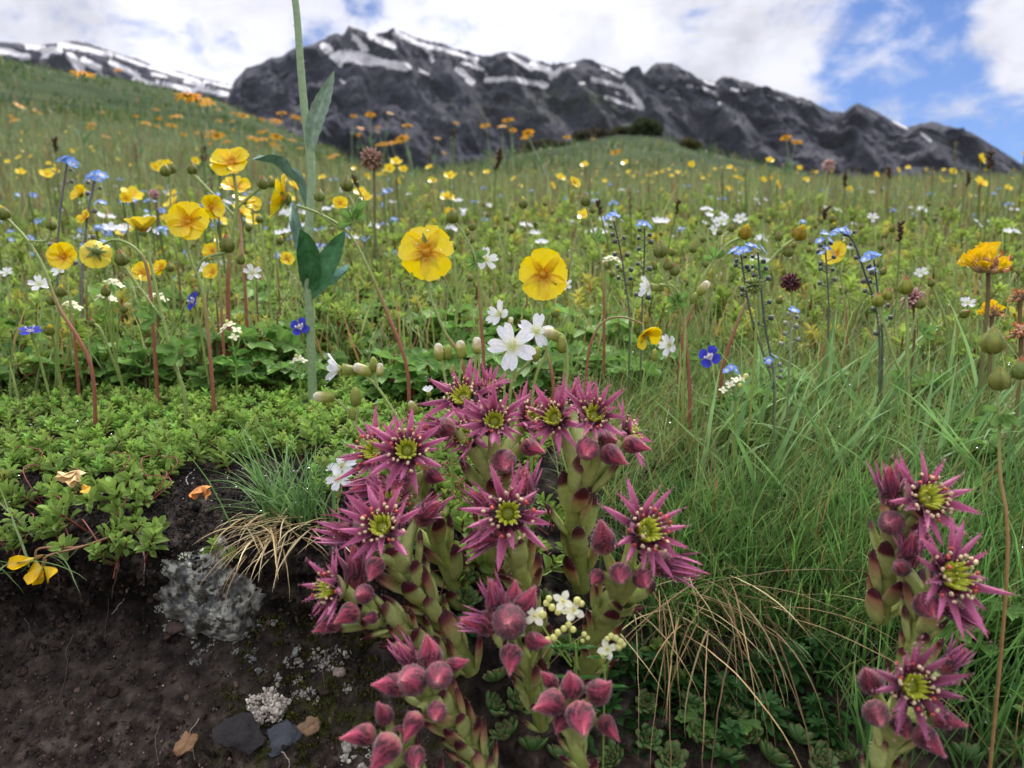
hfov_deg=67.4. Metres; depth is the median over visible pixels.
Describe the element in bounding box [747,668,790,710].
whorled herb
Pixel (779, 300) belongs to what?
cinquefoil
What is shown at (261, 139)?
arnica
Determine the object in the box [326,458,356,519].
stitchwort
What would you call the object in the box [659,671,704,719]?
whorled herb
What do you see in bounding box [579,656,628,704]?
whorled herb
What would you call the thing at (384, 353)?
leafy clump
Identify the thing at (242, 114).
arnica
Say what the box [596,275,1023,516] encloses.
broad grass
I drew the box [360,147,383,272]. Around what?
fluffy flower stalk
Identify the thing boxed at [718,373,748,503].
white bedstraw flowers
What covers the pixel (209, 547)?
creeping sprig
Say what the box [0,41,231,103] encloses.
snowy ridge
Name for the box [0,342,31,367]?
round leaf plant
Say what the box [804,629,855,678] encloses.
whorled herb
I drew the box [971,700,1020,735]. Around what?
whorled herb
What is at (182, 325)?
leafy clump
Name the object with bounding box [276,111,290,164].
arnica
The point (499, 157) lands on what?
sedge
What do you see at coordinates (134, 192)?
buttercup
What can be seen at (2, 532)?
creeping sprig
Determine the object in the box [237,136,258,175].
arnica
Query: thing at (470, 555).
creeping sprig
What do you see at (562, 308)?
leafy clump
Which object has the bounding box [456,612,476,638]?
whorled herb
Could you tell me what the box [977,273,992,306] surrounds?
cinquefoil
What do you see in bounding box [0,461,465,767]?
soil crumbs
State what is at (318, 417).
creeping sprig
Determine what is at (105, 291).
cinquefoil
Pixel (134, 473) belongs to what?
creeping sprig
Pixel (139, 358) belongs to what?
leafy clump
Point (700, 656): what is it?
whorled herb
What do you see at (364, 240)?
forget me not
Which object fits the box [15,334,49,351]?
leafy clump
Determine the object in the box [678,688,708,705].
houseleek rosette
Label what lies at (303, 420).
creeping sprig
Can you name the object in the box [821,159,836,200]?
clover
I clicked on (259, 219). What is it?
cinquefoil
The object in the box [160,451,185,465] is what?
creeping sprig
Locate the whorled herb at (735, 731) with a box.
[699,718,750,767]
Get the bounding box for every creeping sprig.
[0,448,5,457]
[0,478,20,504]
[0,478,34,511]
[0,490,23,509]
[0,504,23,545]
[0,507,29,537]
[0,524,27,553]
[1,446,42,482]
[3,513,33,555]
[4,433,22,442]
[4,441,22,460]
[4,449,25,466]
[5,497,23,513]
[10,424,25,440]
[12,465,42,509]
[23,515,51,538]
[29,432,51,448]
[31,454,42,472]
[31,481,46,499]
[31,504,47,525]
[33,516,59,541]
[34,495,64,541]
[37,473,62,495]
[37,498,86,536]
[39,480,72,504]
[40,452,69,473]
[41,514,67,539]
[46,468,79,515]
[46,506,78,560]
[57,487,77,507]
[58,432,75,446]
[64,445,86,460]
[65,475,90,494]
[67,431,89,446]
[71,486,103,513]
[77,429,93,444]
[81,519,112,565]
[83,541,109,562]
[84,438,101,449]
[87,452,129,486]
[90,474,105,484]
[91,476,117,508]
[96,475,117,491]
[96,517,129,544]
[97,493,131,535]
[99,527,127,555]
[100,499,124,517]
[101,411,122,429]
[102,458,119,474]
[103,539,122,578]
[104,428,129,451]
[106,481,130,510]
[109,532,129,552]
[109,535,132,569]
[110,451,123,461]
[113,475,171,515]
[115,463,144,487]
[115,473,139,485]
[116,535,141,558]
[119,516,151,539]
[121,451,139,464]
[121,480,147,502]
[123,507,147,523]
[126,460,148,478]
[129,471,167,508]
[131,443,149,457]
[134,535,157,557]
[140,455,171,495]
[141,435,172,458]
[141,515,170,536]
[142,524,169,562]
[143,431,157,443]
[143,456,177,496]
[144,453,161,468]
[154,478,173,497]
[156,428,175,444]
[158,458,178,475]
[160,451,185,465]
[164,449,175,456]
[172,442,187,465]
[178,432,191,454]
[183,441,199,457]
[186,422,210,454]
[187,442,211,465]
[187,445,208,467]
[193,432,207,448]
[197,429,219,450]
[200,420,212,432]
[202,534,223,562]
[206,421,223,438]
[206,436,232,469]
[207,411,224,435]
[212,449,235,472]
[219,404,235,419]
[221,545,239,566]
[227,413,244,429]
[229,408,248,432]
[229,431,249,457]
[230,443,246,460]
[243,435,266,464]
[249,419,257,430]
[250,425,268,444]
[255,425,273,454]
[257,417,268,427]
[268,426,279,436]
[270,434,288,454]
[297,418,312,432]
[298,419,322,445]
[300,428,322,455]
[309,409,325,425]
[311,406,323,419]
[316,424,331,447]
[316,433,329,449]
[319,424,333,435]
[320,413,335,423]
[340,419,357,435]
[430,570,449,607]
[431,445,446,458]
[436,480,450,494]
[438,482,464,512]
[439,463,464,497]
[441,505,460,519]
[442,474,461,511]
[445,456,468,496]
[447,490,459,517]
[448,473,467,492]
[450,570,474,597]
[452,510,475,540]
[453,540,466,549]
[459,477,481,518]
[465,549,492,581]
[466,550,477,569]
[467,513,483,519]
[473,571,493,593]
[527,539,546,553]
[529,515,548,535]
[535,491,555,509]
[536,536,552,555]
[542,501,560,531]
[542,554,564,576]
[545,501,564,521]
[555,542,565,555]
[560,512,564,522]
[641,635,674,665]
[662,664,679,683]
[670,664,695,689]
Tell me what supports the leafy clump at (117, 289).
on the ground at (512, 750)
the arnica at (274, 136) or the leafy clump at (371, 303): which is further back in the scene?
the arnica at (274, 136)
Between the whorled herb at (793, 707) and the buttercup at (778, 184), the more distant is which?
the buttercup at (778, 184)
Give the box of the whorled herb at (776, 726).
[744,688,778,738]
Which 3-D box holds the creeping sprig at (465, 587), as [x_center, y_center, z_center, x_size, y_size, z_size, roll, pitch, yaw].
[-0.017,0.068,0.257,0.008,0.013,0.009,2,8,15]
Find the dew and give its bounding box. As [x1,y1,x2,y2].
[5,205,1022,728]
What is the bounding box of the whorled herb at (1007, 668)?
[971,646,1015,685]
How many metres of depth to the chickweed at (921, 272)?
0.55 m
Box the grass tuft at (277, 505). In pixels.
[168,414,370,603]
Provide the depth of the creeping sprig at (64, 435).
0.32 m
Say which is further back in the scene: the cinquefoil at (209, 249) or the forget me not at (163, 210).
the forget me not at (163, 210)
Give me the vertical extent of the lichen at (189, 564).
0.038 m
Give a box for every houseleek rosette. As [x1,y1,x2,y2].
[456,586,482,607]
[457,563,475,581]
[482,666,507,681]
[486,689,508,716]
[487,736,498,749]
[489,713,517,740]
[507,687,530,714]
[518,734,548,750]
[540,588,557,605]
[547,743,569,759]
[552,633,575,657]
[598,738,623,767]
[612,653,635,672]
[635,688,657,713]
[635,722,663,751]
[654,740,688,767]
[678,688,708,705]
[690,716,714,749]
[708,739,745,760]
[720,697,749,718]
[737,725,763,745]
[758,737,794,767]
[785,722,816,745]
[808,739,839,767]
[833,742,858,761]
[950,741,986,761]
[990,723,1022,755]
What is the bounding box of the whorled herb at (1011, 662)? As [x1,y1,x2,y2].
[1003,643,1023,682]
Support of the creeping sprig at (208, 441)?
on the ground at (512, 750)
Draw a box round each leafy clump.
[0,317,41,346]
[0,347,61,384]
[0,350,61,382]
[0,365,19,385]
[1,286,6,301]
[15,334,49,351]
[18,351,43,377]
[26,333,87,375]
[26,355,129,385]
[30,292,89,323]
[36,307,104,349]
[59,337,130,367]
[78,336,135,365]
[80,336,103,350]
[86,342,181,383]
[88,286,166,324]
[95,325,162,347]
[105,340,175,385]
[109,280,161,298]
[109,326,181,343]
[120,362,173,379]
[125,304,189,326]
[126,337,198,380]
[129,287,196,320]
[154,294,218,321]
[160,323,191,337]
[167,353,218,376]
[179,324,302,365]
[180,348,212,361]
[184,358,243,383]
[190,372,229,392]
[192,337,275,376]
[203,354,273,386]
[206,320,275,354]
[206,325,281,355]
[213,354,278,387]
[225,341,281,370]
[227,360,296,392]
[230,305,261,325]
[233,286,302,315]
[240,278,303,303]
[256,308,302,319]
[258,288,317,322]
[265,360,326,387]
[270,361,328,383]
[274,340,348,372]
[275,317,352,349]
[277,358,323,373]
[280,353,291,361]
[282,321,341,351]
[282,337,346,359]
[285,309,315,317]
[285,347,326,364]
[298,288,348,308]
[303,300,375,333]
[316,281,374,303]
[316,300,400,331]
[341,398,383,420]
[351,357,408,386]
[353,330,414,361]
[359,348,436,384]
[359,366,416,399]
[365,307,398,326]
[370,366,448,405]
[380,289,445,311]
[390,351,465,399]
[396,309,475,342]
[399,345,497,371]
[401,326,432,345]
[411,303,488,336]
[412,354,467,384]
[423,282,474,310]
[435,329,529,359]
[440,327,471,342]
[441,358,506,384]
[442,312,523,342]
[442,340,485,345]
[467,343,565,396]
[477,306,551,325]
[483,323,533,344]
[527,378,572,396]
[530,340,605,371]
[536,338,614,352]
[540,345,582,368]
[548,303,619,326]
[550,365,601,387]
[553,317,628,344]
[561,343,660,392]
[568,373,595,391]
[573,358,647,378]
[577,352,630,377]
[585,317,637,349]
[588,306,633,339]
[591,366,643,394]
[606,311,660,358]
[631,340,717,366]
[635,356,676,383]
[652,351,702,376]
[667,330,722,347]
[672,349,732,383]
[674,692,771,745]
[696,392,766,423]
[706,384,781,413]
[716,424,772,454]
[744,366,816,405]
[761,379,801,391]
[807,368,852,404]
[809,340,854,356]
[829,407,888,430]
[843,349,890,365]
[846,357,877,381]
[850,306,912,348]
[884,371,951,403]
[901,400,971,430]
[903,381,944,403]
[913,409,986,437]
[925,422,996,459]
[939,598,1005,657]
[944,671,1017,713]
[949,432,1015,460]
[963,592,1023,640]
[974,686,1023,727]
[982,581,1023,602]
[1001,605,1023,653]
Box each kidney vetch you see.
[957,241,1012,416]
[975,299,1005,405]
[1005,321,1023,488]
[1006,288,1023,359]
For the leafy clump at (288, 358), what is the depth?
0.44 m
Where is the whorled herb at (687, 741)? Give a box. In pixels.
[666,723,698,759]
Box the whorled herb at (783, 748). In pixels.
[764,712,798,760]
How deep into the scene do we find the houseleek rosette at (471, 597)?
0.25 m
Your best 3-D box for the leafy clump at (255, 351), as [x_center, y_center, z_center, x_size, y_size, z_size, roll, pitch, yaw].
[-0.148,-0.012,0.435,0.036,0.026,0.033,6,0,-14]
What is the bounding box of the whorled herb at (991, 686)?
[982,677,1018,722]
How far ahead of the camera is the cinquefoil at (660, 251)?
0.34 m
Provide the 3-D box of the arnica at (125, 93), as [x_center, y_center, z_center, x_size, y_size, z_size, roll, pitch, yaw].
[-2.448,-1.729,4.939,0.060,0.585,0.064,5,41,3]
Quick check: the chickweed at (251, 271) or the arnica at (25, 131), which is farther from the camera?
the arnica at (25, 131)
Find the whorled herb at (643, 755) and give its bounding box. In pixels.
[627,714,665,758]
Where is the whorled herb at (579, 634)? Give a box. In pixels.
[562,630,581,660]
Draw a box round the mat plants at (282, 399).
[0,337,565,517]
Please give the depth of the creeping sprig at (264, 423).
0.34 m
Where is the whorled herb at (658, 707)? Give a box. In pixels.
[631,667,673,716]
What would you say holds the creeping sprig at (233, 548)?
on the ground at (512, 750)
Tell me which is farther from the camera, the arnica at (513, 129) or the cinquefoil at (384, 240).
the arnica at (513, 129)
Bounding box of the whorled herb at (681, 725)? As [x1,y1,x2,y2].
[665,679,712,729]
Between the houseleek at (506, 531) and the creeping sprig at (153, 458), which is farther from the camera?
the creeping sprig at (153, 458)
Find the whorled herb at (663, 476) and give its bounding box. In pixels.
[650,471,668,492]
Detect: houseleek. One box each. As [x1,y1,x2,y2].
[298,544,461,677]
[311,467,482,677]
[331,400,471,615]
[339,702,444,767]
[371,629,498,767]
[415,355,552,592]
[455,458,553,669]
[455,569,552,732]
[512,370,654,594]
[533,670,621,767]
[570,477,708,688]
[856,634,975,767]
[864,446,984,624]
[885,510,1019,677]
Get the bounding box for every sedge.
[51,136,62,232]
[201,146,207,237]
[351,173,383,283]
[452,129,455,208]
[493,148,502,241]
[588,126,594,234]
[595,199,614,288]
[660,199,681,311]
[807,205,831,264]
[841,173,847,240]
[885,166,891,217]
[893,221,904,325]
[959,171,971,227]
[983,151,994,242]
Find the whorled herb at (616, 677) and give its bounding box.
[613,642,634,680]
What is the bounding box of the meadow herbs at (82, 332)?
[0,178,1023,381]
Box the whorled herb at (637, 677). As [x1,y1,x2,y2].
[626,675,646,698]
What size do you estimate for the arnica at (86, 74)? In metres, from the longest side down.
0.356 x 0.064 x 0.059 m
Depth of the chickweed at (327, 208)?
0.98 m
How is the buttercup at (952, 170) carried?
on the ground at (512, 750)
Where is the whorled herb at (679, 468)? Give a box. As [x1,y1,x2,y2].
[670,458,687,477]
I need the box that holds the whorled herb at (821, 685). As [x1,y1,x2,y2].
[787,655,839,710]
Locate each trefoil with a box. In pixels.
[7,529,132,578]
[23,530,127,584]
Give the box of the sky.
[0,0,1023,163]
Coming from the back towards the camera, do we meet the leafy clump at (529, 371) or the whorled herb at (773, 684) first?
the leafy clump at (529, 371)
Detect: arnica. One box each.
[1,102,25,161]
[15,109,41,150]
[71,70,95,188]
[87,123,96,148]
[113,68,141,149]
[138,121,150,166]
[152,108,157,150]
[163,123,177,158]
[171,114,186,174]
[174,92,209,193]
[186,97,219,192]
[197,101,223,180]
[209,133,228,176]
[234,113,248,146]
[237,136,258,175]
[252,0,348,405]
[252,118,265,153]
[256,138,272,175]
[269,119,282,175]
[269,133,283,178]
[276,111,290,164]
[287,115,300,165]
[327,154,342,178]
[350,114,356,167]
[354,127,363,173]
[365,111,375,175]
[375,126,385,163]
[376,144,383,179]
[382,112,391,167]
[384,141,400,181]
[395,134,418,189]
[402,124,411,181]
[430,137,440,176]
[448,122,458,169]
[480,124,493,173]
[497,125,508,181]
[502,118,515,175]
[509,128,516,169]
[520,137,528,182]
[522,129,546,177]
[563,135,570,186]
[611,149,627,183]
[780,135,794,173]
[787,140,802,189]
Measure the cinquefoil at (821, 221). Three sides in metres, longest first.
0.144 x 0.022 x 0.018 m
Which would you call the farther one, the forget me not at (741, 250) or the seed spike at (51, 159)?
the seed spike at (51, 159)
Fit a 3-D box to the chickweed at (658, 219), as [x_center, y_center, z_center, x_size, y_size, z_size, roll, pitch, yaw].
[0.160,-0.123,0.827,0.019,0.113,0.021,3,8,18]
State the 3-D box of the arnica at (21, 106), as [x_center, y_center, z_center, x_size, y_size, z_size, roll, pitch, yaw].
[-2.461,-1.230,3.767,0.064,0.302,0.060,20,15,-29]
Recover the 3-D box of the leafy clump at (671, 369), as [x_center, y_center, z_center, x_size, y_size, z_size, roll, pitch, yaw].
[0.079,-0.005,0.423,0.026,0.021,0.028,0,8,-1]
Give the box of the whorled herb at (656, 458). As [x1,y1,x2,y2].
[650,450,665,467]
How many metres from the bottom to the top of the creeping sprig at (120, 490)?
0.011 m
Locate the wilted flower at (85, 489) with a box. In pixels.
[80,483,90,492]
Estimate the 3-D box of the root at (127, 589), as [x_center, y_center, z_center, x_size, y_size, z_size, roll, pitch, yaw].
[-0.139,0.077,0.272,0.011,0.013,0.007,0,8,0]
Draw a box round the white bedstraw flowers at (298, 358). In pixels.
[290,354,309,406]
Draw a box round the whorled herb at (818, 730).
[804,715,841,755]
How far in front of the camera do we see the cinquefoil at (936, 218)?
0.80 m
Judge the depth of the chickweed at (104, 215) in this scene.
0.98 m
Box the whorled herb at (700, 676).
[671,671,718,721]
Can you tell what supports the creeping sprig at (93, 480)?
on the ground at (512, 750)
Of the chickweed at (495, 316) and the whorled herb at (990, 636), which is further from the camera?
the chickweed at (495, 316)
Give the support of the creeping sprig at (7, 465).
on the ground at (512, 750)
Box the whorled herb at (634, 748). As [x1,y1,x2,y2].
[618,704,647,754]
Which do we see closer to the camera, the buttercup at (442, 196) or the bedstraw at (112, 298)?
the bedstraw at (112, 298)
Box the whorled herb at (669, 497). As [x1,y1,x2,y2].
[662,493,680,513]
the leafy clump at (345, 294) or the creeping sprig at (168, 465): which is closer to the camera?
the creeping sprig at (168, 465)
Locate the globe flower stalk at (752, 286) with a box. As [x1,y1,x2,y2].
[745,277,761,451]
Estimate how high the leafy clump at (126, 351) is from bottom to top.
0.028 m
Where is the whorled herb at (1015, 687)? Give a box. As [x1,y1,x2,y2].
[981,681,1023,727]
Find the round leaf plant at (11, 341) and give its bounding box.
[8,337,25,350]
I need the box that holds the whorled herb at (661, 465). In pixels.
[655,458,674,477]
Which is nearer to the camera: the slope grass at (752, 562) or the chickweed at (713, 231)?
the slope grass at (752, 562)
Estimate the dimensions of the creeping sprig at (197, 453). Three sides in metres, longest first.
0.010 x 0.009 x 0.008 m
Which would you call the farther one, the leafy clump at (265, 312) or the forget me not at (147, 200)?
the forget me not at (147, 200)
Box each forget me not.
[0,220,4,283]
[8,235,34,264]
[15,193,38,271]
[34,218,45,260]
[48,155,78,315]
[73,169,108,322]
[77,227,86,270]
[80,239,107,279]
[92,225,104,276]
[105,230,116,278]
[119,198,133,255]
[119,230,131,246]
[131,199,140,260]
[143,198,156,260]
[144,207,165,257]
[155,226,168,274]
[200,204,227,284]
[204,229,210,282]
[211,219,222,259]
[274,251,281,271]
[313,226,326,245]
[316,243,324,251]
[346,233,350,264]
[362,236,369,269]
[381,190,388,238]
[383,187,392,232]
[389,217,398,247]
[471,199,478,238]
[603,212,632,416]
[608,200,618,242]
[634,220,653,405]
[723,364,741,483]
[727,242,774,457]
[763,353,782,487]
[779,306,801,453]
[815,232,837,369]
[830,225,880,426]
[859,251,892,419]
[889,208,895,258]
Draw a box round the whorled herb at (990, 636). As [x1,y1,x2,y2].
[970,632,993,669]
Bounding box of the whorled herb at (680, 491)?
[670,479,688,502]
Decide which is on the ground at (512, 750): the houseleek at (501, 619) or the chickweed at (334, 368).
the houseleek at (501, 619)
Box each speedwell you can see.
[19,325,49,401]
[187,292,210,390]
[290,318,308,367]
[699,346,720,441]
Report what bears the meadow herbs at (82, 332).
on the ground at (512, 750)
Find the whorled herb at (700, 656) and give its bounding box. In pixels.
[681,644,715,683]
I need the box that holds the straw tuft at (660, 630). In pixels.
[522,549,1000,767]
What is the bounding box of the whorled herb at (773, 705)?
[749,688,791,741]
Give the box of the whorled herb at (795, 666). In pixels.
[764,639,816,694]
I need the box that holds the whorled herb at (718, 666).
[680,637,726,684]
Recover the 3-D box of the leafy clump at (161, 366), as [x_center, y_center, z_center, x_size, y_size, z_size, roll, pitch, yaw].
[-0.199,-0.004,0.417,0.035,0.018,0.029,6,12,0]
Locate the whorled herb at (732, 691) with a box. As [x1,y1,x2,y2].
[712,670,760,719]
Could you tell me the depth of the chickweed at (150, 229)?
0.45 m
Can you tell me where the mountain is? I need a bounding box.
[226,26,1023,180]
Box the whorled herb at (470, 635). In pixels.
[458,618,476,644]
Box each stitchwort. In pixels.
[325,466,350,545]
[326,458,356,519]
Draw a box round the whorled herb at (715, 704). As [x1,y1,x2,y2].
[698,684,727,743]
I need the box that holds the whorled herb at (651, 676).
[640,649,667,691]
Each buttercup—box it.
[15,168,25,195]
[39,168,54,215]
[51,167,59,189]
[115,224,133,240]
[120,185,143,242]
[150,162,160,198]
[160,159,169,191]
[163,195,176,206]
[167,189,176,196]
[191,156,199,201]
[210,163,227,257]
[211,216,226,265]
[232,202,250,267]
[245,214,257,250]
[289,181,298,215]
[318,174,325,192]
[353,186,366,244]
[361,192,372,229]
[384,163,394,209]
[390,156,401,229]
[400,165,407,210]
[425,164,431,202]
[428,177,436,215]
[440,193,447,207]
[442,191,454,240]
[443,171,455,238]
[445,206,449,235]
[483,169,489,191]
[556,173,565,214]
[577,208,587,240]
[581,161,588,189]
[621,159,628,187]
[688,161,694,187]
[726,164,732,185]
[761,176,766,207]
[766,156,774,205]
[776,179,780,201]
[797,165,802,183]
[802,177,808,201]
[905,165,910,185]
[949,168,957,191]
[975,176,987,228]
[976,153,985,217]
[1004,184,1012,199]
[1015,151,1023,236]
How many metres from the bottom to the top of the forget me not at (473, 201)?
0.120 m
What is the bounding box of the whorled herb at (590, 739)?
[551,698,599,756]
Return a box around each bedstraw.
[60,301,83,384]
[94,292,117,359]
[101,278,125,349]
[152,293,168,341]
[216,319,250,407]
[526,590,598,678]
[585,633,626,767]
[603,255,621,314]
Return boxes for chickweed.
[0,267,12,317]
[27,275,47,347]
[51,268,64,346]
[97,212,115,223]
[102,222,131,272]
[145,226,152,347]
[153,228,159,259]
[199,262,208,325]
[243,264,260,326]
[275,228,290,280]
[279,208,290,247]
[313,387,370,473]
[322,206,331,241]
[325,353,404,434]
[408,385,436,489]
[434,337,480,496]
[445,223,457,238]
[461,208,467,224]
[478,247,498,377]
[486,300,513,441]
[488,322,540,491]
[518,313,568,531]
[520,222,532,232]
[529,229,540,252]
[535,238,548,247]
[564,279,571,374]
[599,216,614,226]
[638,275,709,452]
[651,334,681,459]
[652,216,669,244]
[700,206,712,254]
[705,211,726,246]
[709,225,717,292]
[713,215,728,275]
[733,213,747,263]
[755,234,767,278]
[867,213,878,276]
[914,267,928,314]
[916,205,927,230]
[960,297,975,359]
[962,261,971,329]
[973,218,991,240]
[1003,228,1019,255]
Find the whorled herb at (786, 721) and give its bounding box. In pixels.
[757,698,794,737]
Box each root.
[59,634,73,698]
[111,554,119,598]
[111,588,128,613]
[139,532,145,585]
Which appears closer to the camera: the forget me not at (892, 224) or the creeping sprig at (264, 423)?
the creeping sprig at (264, 423)
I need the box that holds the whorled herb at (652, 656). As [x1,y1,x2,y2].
[637,649,682,701]
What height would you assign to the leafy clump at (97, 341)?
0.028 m
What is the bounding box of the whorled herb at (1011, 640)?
[994,629,1023,655]
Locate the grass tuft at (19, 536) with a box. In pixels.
[0,489,127,592]
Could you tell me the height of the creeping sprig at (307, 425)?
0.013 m
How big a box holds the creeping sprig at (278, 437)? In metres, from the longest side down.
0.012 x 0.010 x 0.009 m
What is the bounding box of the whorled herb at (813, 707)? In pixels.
[799,692,844,739]
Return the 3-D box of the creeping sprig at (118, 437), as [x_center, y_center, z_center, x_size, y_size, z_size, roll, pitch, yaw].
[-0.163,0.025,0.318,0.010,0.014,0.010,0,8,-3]
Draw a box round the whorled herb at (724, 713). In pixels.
[705,676,745,719]
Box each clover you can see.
[149,188,159,260]
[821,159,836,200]
[900,287,924,429]
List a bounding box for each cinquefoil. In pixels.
[0,205,97,428]
[43,284,66,409]
[45,242,80,395]
[70,184,84,317]
[76,209,89,326]
[79,237,159,404]
[88,285,127,392]
[114,216,196,419]
[117,258,160,298]
[119,192,132,323]
[131,261,153,297]
[139,235,148,251]
[150,262,199,335]
[153,260,166,343]
[160,147,268,355]
[165,201,244,417]
[167,161,182,323]
[179,242,203,260]
[201,194,225,378]
[202,241,219,346]
[202,263,220,354]
[220,176,257,347]
[220,220,245,271]
[244,214,283,319]
[245,249,254,266]
[246,196,261,332]
[267,175,281,317]
[268,174,410,423]
[276,252,294,359]
[332,196,347,334]
[343,226,368,274]
[379,238,386,266]
[398,225,466,459]
[440,255,456,304]
[443,241,473,331]
[446,207,487,377]
[465,229,480,301]
[469,202,488,272]
[492,214,514,292]
[518,196,529,306]
[519,248,567,447]
[531,297,558,344]
[533,201,553,244]
[566,176,580,295]
[579,193,606,388]
[581,214,599,275]
[583,230,604,253]
[585,314,661,388]
[594,261,614,367]
[613,267,628,313]
[633,219,647,279]
[642,207,648,252]
[648,231,665,297]
[651,247,688,344]
[652,240,692,453]
[666,243,708,335]
[677,223,751,419]
[690,222,711,296]
[694,219,711,269]
[695,209,711,244]
[700,228,734,338]
[718,224,806,399]
[746,239,751,258]
[746,271,782,354]
[751,212,771,258]
[781,241,811,327]
[807,217,839,319]
[813,217,839,243]
[816,216,830,245]
[817,214,847,328]
[822,241,848,382]
[839,267,891,353]
[854,224,862,261]
[867,260,895,304]
[871,276,937,457]
[874,224,895,322]
[923,201,931,253]
[923,278,969,372]
[933,205,944,257]
[943,293,984,349]
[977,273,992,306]
[979,325,1023,767]
[999,256,1018,299]
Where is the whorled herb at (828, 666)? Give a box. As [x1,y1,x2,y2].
[816,640,846,679]
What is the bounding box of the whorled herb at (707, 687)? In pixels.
[701,670,730,705]
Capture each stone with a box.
[165,620,184,634]
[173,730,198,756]
[211,712,266,754]
[266,719,302,757]
[296,715,320,736]
[333,666,345,677]
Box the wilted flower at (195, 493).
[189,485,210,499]
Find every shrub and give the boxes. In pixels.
[518,139,570,150]
[570,128,623,140]
[606,125,638,135]
[626,115,663,136]
[678,137,702,149]
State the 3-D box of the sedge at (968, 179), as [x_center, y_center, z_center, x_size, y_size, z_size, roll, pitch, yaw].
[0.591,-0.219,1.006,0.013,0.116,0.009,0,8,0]
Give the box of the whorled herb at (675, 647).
[634,615,685,665]
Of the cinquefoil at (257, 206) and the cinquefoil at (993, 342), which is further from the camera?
the cinquefoil at (257, 206)
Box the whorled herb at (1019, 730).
[1005,709,1023,743]
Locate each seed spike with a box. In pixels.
[48,141,54,185]
[103,150,109,204]
[133,143,142,216]
[199,132,209,232]
[207,176,213,191]
[320,178,325,225]
[394,179,397,220]
[572,213,578,245]
[626,189,633,249]
[646,173,651,232]
[657,157,659,193]
[720,169,724,211]
[743,158,747,225]
[880,175,883,216]
[929,167,934,225]
[950,141,957,214]
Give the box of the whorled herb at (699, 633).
[673,620,711,663]
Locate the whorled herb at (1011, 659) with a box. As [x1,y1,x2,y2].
[992,634,1023,673]
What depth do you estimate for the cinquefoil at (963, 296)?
0.43 m
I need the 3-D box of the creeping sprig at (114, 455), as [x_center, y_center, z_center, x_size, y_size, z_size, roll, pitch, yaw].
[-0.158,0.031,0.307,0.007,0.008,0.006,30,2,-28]
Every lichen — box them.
[147,535,265,640]
[154,547,232,646]
[189,619,300,676]
[245,686,291,724]
[273,645,352,704]
[340,741,371,767]
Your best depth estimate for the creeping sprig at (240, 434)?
0.31 m
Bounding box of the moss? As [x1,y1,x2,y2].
[217,613,407,767]
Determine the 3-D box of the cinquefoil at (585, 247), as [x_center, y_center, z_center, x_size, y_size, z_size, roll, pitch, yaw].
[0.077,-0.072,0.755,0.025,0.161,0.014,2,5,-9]
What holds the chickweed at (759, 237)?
on the ground at (512, 750)
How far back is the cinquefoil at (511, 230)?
0.61 m
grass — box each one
[0,105,1023,251]
[0,201,1023,408]
[519,311,1023,758]
[544,450,897,688]
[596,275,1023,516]
[602,430,1023,662]
[756,410,1023,767]
[855,433,1023,767]
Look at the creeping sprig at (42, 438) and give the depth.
0.32 m
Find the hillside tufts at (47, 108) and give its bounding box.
[0,54,805,178]
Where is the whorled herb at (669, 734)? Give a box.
[641,710,677,745]
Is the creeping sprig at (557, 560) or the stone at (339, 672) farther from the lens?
the creeping sprig at (557, 560)
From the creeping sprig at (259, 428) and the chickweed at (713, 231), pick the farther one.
the chickweed at (713, 231)
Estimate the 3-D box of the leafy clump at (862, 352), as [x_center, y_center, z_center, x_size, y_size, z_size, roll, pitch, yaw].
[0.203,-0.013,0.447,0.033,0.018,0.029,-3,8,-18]
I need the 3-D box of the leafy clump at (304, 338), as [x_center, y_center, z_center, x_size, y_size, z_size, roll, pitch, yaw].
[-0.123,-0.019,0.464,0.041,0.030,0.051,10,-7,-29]
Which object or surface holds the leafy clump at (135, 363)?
on the ground at (512, 750)
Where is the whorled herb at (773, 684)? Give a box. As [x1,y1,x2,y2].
[750,651,790,705]
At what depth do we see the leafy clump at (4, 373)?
0.39 m
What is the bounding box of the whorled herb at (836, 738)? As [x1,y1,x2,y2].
[797,708,855,751]
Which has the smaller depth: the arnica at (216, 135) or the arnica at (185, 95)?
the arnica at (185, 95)
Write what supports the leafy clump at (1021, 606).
on the ground at (512, 750)
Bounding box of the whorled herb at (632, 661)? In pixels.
[607,641,642,684]
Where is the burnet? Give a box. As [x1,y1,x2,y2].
[779,272,801,425]
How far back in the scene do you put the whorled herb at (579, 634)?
0.26 m
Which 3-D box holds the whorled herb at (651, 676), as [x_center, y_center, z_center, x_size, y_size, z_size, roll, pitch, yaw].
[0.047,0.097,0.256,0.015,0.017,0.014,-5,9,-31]
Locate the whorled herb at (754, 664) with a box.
[732,648,774,696]
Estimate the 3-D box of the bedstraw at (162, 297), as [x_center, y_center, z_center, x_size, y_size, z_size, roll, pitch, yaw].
[-0.203,-0.028,0.442,0.013,0.049,0.009,0,8,0]
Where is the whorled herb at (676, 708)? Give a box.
[653,686,682,729]
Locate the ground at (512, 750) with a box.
[0,60,1023,767]
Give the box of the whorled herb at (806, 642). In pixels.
[786,629,819,665]
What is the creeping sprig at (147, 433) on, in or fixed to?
on the ground at (512, 750)
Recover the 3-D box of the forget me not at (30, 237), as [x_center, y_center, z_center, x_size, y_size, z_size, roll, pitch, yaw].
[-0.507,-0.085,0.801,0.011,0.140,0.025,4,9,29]
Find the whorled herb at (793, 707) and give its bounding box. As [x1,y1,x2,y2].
[784,694,805,723]
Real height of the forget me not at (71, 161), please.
0.130 m
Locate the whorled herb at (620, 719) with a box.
[599,689,641,737]
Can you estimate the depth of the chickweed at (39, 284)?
0.42 m

